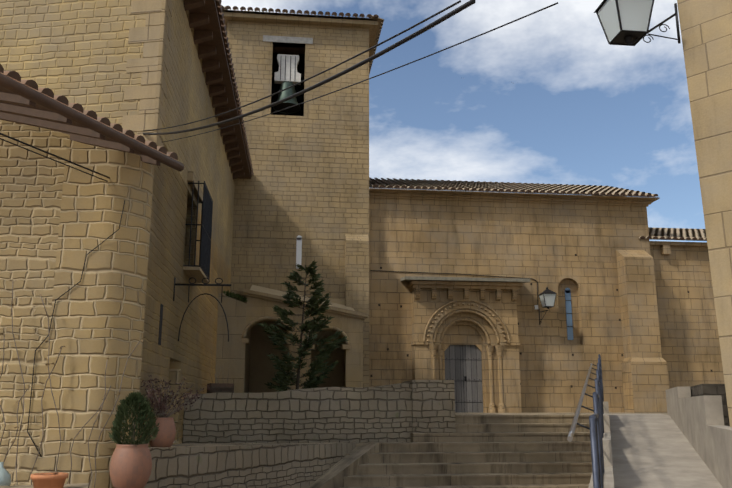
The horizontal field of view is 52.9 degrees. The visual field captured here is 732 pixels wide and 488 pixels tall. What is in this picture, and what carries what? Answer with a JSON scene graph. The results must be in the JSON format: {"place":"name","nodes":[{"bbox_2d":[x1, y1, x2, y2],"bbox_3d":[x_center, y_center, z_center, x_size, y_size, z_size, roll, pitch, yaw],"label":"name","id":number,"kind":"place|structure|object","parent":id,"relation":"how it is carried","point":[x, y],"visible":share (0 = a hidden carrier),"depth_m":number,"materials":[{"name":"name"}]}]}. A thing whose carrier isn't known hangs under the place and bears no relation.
{"place":"outdoors","nodes":[
{"label":"outdoors","id":0,"kind":"place"},
{"bbox_2d":[172,443,288,445],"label":"terrace paving","id":1,"kind":"structure","parent":0,"point":[188,444],"depth_m":13.46,"materials":[{"name":"stone"}]},
{"bbox_2d":[182,380,455,442],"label":"retaining wall","id":2,"kind":"structure","parent":1,"relation":"on","point":[402,411],"depth_m":14.78,"materials":[{"name":"grey stone"}]},
{"bbox_2d":[207,383,233,392],"bbox_3d":[-2.857,2.854,14.446,0.462,0.225,0.312,6,-14,-24],"label":"planter box","id":3,"kind":"object","parent":2,"relation":"on","point":[221,388],"visible":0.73,"depth_m":14.31,"materials":[{"name":"brown wood"}]},
{"bbox_2d":[215,293,246,392],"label":"wall","id":4,"kind":"structure","parent":0,"point":[230,356],"depth_m":18.94,"materials":[{"name":"beige stone"}]},
{"bbox_2d":[272,54,304,84],"bbox_3d":[-2.590,-5.831,24.599,1.181,0.950,0.270,1,-13,-6],"label":"bell yoke","id":5,"kind":"object","parent":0,"point":[288,65],"visible":0.81,"depth_m":24.47,"materials":[{"name":"white wood"}]},
{"bbox_2d":[273,81,300,114],"bbox_3d":[-2.610,-4.798,24.375,0.942,1.204,0.942,1,-13,-6],"label":"bell","id":6,"kind":"object","parent":5,"relation":"hanging from","point":[285,94],"visible":0.71,"depth_m":24.23,"materials":[{"name":"metal"}]},
{"bbox_2d":[227,21,368,298],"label":"bell tower","id":7,"kind":"structure","parent":0,"point":[308,181],"depth_m":23.58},
{"bbox_2d":[263,35,312,46],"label":"lintel","id":8,"kind":"structure","parent":7,"relation":"on","point":[289,40],"depth_m":24.38,"materials":[{"name":"grey stone"}]},
{"bbox_2d":[296,235,301,267],"bbox_3d":[-2.085,0.241,22.903,0.165,1.050,0.020,1,-13,-6],"label":"chimney pipe","id":9,"kind":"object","parent":7,"relation":"attached to","point":[299,249],"depth_m":22.90,"materials":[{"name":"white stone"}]},
{"bbox_2d":[221,5,383,74],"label":"tower roof","id":10,"kind":"structure","parent":7,"relation":"on","point":[373,24],"depth_m":24.43,"materials":[{"name":"stone"}]},
{"bbox_2d":[221,0,706,241],"label":"sky","id":11,"kind":"structure","parent":0,"point":[544,96],"materials":[{"name":"blue"}]},
{"bbox_2d":[369,198,650,412],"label":"church wall","id":12,"kind":"structure","parent":0,"point":[542,244],"depth_m":23.82,"materials":[{"name":"beige stone"}]},
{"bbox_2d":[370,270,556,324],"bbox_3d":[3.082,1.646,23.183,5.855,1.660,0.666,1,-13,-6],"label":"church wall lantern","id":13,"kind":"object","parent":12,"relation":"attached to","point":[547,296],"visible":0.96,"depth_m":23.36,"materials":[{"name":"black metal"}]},
{"bbox_2d":[400,276,529,300],"bbox_3d":[3.100,1.395,23.081,3.930,0.740,0.950,1,-13,-6],"label":"portal canopy","id":14,"kind":"object","parent":12,"relation":"attached to","point":[465,284],"visible":0.92,"depth_m":22.83,"materials":[{"name":"beige stone"}]},
{"bbox_2d":[411,299,519,412],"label":"portal archivolts","id":15,"kind":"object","parent":12,"relation":"attached to","point":[445,309],"depth_m":22.77,"materials":[{"name":"beige stone"}]},
{"bbox_2d":[444,345,482,412],"bbox_3d":[3.031,4.230,22.907,1.196,2.180,0.040,1,-13,-6],"label":"church door","id":16,"kind":"structure","parent":15,"relation":"attached to","point":[463,367],"depth_m":22.93,"materials":[{"name":"grey wood"}]},
{"bbox_2d":[411,288,521,412],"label":"portal block","id":17,"kind":"structure","parent":12,"relation":"attached to","point":[424,308],"depth_m":22.81,"materials":[{"name":"beige stone"}]},
{"bbox_2d":[444,325,484,412],"bbox_3d":[3.054,3.915,22.930,1.265,2.805,0.075,1,-13,-6],"label":"door surround","id":18,"kind":"object","parent":17,"relation":"attached to","point":[462,335],"visible":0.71,"depth_m":23.12,"materials":[{"name":"beige stone"}]},
{"bbox_2d":[369,177,659,206],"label":"church roof","id":19,"kind":"structure","parent":12,"relation":"on","point":[400,188],"depth_m":24.46,"materials":[{"name":"brown tile"}]},
{"bbox_2d":[370,254,712,388],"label":"wall holes","id":20,"kind":"object","parent":12,"relation":"in","point":[518,324],"visible":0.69,"depth_m":23.40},
{"bbox_2d":[616,250,668,412],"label":"buttress","id":21,"kind":"structure","parent":12,"relation":"attached to","point":[645,379],"depth_m":23.37,"materials":[{"name":"beige stone"}]},
{"bbox_2d":[455,412,667,414],"bbox_3d":[7.166,5.455,20.099,23.344,1.618,6.720,1,-13,-6],"label":"landing","id":22,"kind":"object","parent":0,"point":[547,413],"depth_m":20.02,"materials":[{"name":"stone"}]},
{"bbox_2d":[258,261,347,391],"bbox_3d":[-1.482,2.151,17.196,2.148,3.588,2.117,1,-13,-6],"label":"fir tree","id":23,"kind":"object","parent":22,"relation":"on","point":[283,379],"visible":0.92,"depth_m":17.11,"materials":[{"name":"green plant"}]},
{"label":"ground","id":24,"kind":"structure","parent":0,"visible":0},
{"bbox_2d":[0,462,11,485],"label":"glass demijohn","id":25,"kind":"object","parent":24,"relation":"on","point":[5,477],"visible":0.96,"depth_m":7.84,"materials":[{"name":"grey"}]},
{"bbox_2d":[0,483,88,487],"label":"ledge","id":26,"kind":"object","parent":24,"relation":"on","point":[82,485],"depth_m":7.15,"materials":[{"name":"beige stone"}]},
{"bbox_2d":[30,467,68,487],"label":"flower pot","id":27,"kind":"object","parent":24,"relation":"on","point":[53,479],"visible":1,"depth_m":6.80,"materials":[{"name":"ceramic"}]},
{"bbox_2d":[0,279,228,487],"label":"rose canes","id":28,"kind":"object","parent":24,"relation":"on","point":[46,364],"visible":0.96,"depth_m":9.12,"materials":[{"name":"brown plant"}]},
{"bbox_2d":[0,0,234,446],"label":"house walls","id":29,"kind":"structure","parent":24,"relation":"on","point":[81,52],"depth_m":11.53,"materials":[{"name":"beige stone"}]},
{"bbox_2d":[0,120,153,487],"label":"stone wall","id":30,"kind":"structure","parent":29,"relation":"attached to","point":[59,222],"depth_m":9.62,"materials":[{"name":"stone"}]},
{"bbox_2d":[0,64,183,171],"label":"tiled roof","id":31,"kind":"structure","parent":30,"relation":"on","point":[28,102],"depth_m":9.00,"materials":[{"name":"brown tile"}]},
{"bbox_2d":[122,0,172,167],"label":"corner quoins","id":32,"kind":"object","parent":29,"relation":"attached to","point":[152,35],"visible":0.83,"depth_m":10.91,"materials":[{"name":"beige stone"}]},
{"bbox_2d":[158,304,162,344],"bbox_3d":[-3.157,1.228,11.241,0.050,0.620,0.220,1,-12,-5],"label":"house slit","id":33,"kind":"object","parent":29,"relation":"attached to","point":[160,324],"visible":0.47,"depth_m":11.23,"materials":[{"name":"black"}]},
{"bbox_2d":[183,171,212,282],"bbox_3d":[-3.208,-0.278,14.161,0.346,1.840,1.552,1,-13,-6],"label":"window","id":34,"kind":"structure","parent":29,"relation":"attached to","point":[200,271],"depth_m":13.88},
{"bbox_2d":[173,277,230,341],"bbox_3d":[-2.761,1.092,12.322,0.970,1.076,0.036,1,-12,-5],"label":"wrought iron bracket","id":35,"kind":"object","parent":29,"relation":"attached to","point":[206,284],"visible":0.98,"depth_m":12.38,"materials":[{"name":"black metal"}]},
{"bbox_2d":[182,0,253,179],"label":"house eaves","id":36,"kind":"object","parent":29,"relation":"attached to","point":[206,21],"visible":0.77,"depth_m":15.86,"materials":[{"name":"brown wood"}]},
{"bbox_2d":[0,0,557,456],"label":"cables","id":37,"kind":"object","parent":29,"relation":"attached to","point":[426,28],"visible":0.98,"depth_m":6.25,"materials":[{"name":"black rubber"}]},
{"bbox_2d":[110,443,151,487],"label":"terracotta pot","id":38,"kind":"object","parent":24,"relation":"on","point":[130,466],"visible":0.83,"depth_m":8.35,"materials":[{"name":"ceramic"}]},
{"bbox_2d":[108,390,159,445],"bbox_3d":[-2.722,2.054,8.615,0.610,0.673,0.553,1,-13,-6],"label":"thuja shrub","id":39,"kind":"object","parent":38,"relation":"on","point":[135,399],"visible":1,"depth_m":8.55,"materials":[{"name":"green plant"}]},
{"bbox_2d":[144,443,355,487],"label":"retaining wall","id":40,"kind":"structure","parent":24,"relation":"on","point":[298,465],"depth_m":11.25,"materials":[{"name":"stone"}]},
{"bbox_2d":[148,417,175,446],"bbox_3d":[-2.773,2.572,10.004,0.370,0.420,0.370,1,-13,-6],"label":"plant pot","id":41,"kind":"object","parent":40,"relation":"on","point":[165,435],"visible":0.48,"depth_m":9.88,"materials":[{"name":"ceramic"}]},
{"bbox_2d":[140,375,209,417],"bbox_3d":[-2.734,2.111,10.095,1.071,0.608,1.129,-9,-15,34],"label":"shrub","id":42,"kind":"object","parent":41,"relation":"on","point":[159,405],"visible":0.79,"depth_m":10.10,"materials":[{"name":"brown plant"}]},
{"bbox_2d":[237,285,367,392],"bbox_3d":[-1.837,2.793,20.669,3.424,3.823,3.320,1,-13,-6],"label":"arched porch","id":43,"kind":"object","parent":24,"relation":"on","point":[260,370],"visible":0.62,"depth_m":19.41,"materials":[{"name":"beige stone"}]},
{"bbox_2d":[223,290,246,301],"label":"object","id":44,"kind":"object","parent":43,"relation":"on","point":[229,294],"visible":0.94,"depth_m":19.29,"materials":[{"name":"green plant"}]},
{"bbox_2d":[344,234,368,386],"bbox_3d":[-0.280,3.028,22.380,0.725,6.941,0.350,1,-13,-6],"label":"tower pilaster","id":45,"kind":"object","parent":24,"relation":"on","point":[356,272],"visible":0.4,"depth_m":22.61,"materials":[{"name":"stone"}]},
{"bbox_2d":[340,415,591,487],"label":"stairs","id":46,"kind":"structure","parent":24,"relation":"on","point":[507,451],"depth_m":14.50,"materials":[{"name":"stone"}]},
{"bbox_2d":[308,442,378,487],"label":"stair cheek","id":47,"kind":"object","parent":46,"relation":"on","point":[337,473],"visible":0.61,"depth_m":13.68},
{"bbox_2d":[588,386,731,487],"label":"concrete ramp","id":48,"kind":"object","parent":24,"relation":"on","point":[686,442],"visible":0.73,"depth_m":10.64,"materials":[{"name":"grey concrete"}]},
{"bbox_2d":[567,354,604,487],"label":"ramp railing","id":49,"kind":"object","parent":48,"relation":"on","point":[596,424],"visible":0.96,"depth_m":6.53,"materials":[{"name":"grey metal"}]},
{"bbox_2d":[650,245,724,388],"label":"church wall","id":50,"kind":"structure","parent":24,"relation":"on","point":[690,343],"depth_m":24.48,"materials":[{"name":"beige stone"}]},
{"bbox_2d":[639,227,707,254],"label":"tiled roof","id":51,"kind":"structure","parent":50,"relation":"on","point":[686,234],"depth_m":24.96,"materials":[{"name":"brown tile"}]},
{"bbox_2d":[677,0,731,426],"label":"building wall","id":52,"kind":"structure","parent":24,"relation":"on","point":[706,29],"depth_m":9.72,"materials":[{"name":"stone"}]},
{"bbox_2d":[594,0,680,45],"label":"street lantern","id":53,"kind":"object","parent":52,"relation":"attached to","point":[625,22],"visible":1,"depth_m":10.03,"materials":[{"name":"white glass"}]},
{"bbox_2d":[690,384,729,425],"bbox_3d":[7.791,3.807,14.374,2.734,1.973,6.034,-4,-13,17],"label":"handrail","id":54,"kind":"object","parent":24,"relation":"on","point":[706,389],"depth_m":12.19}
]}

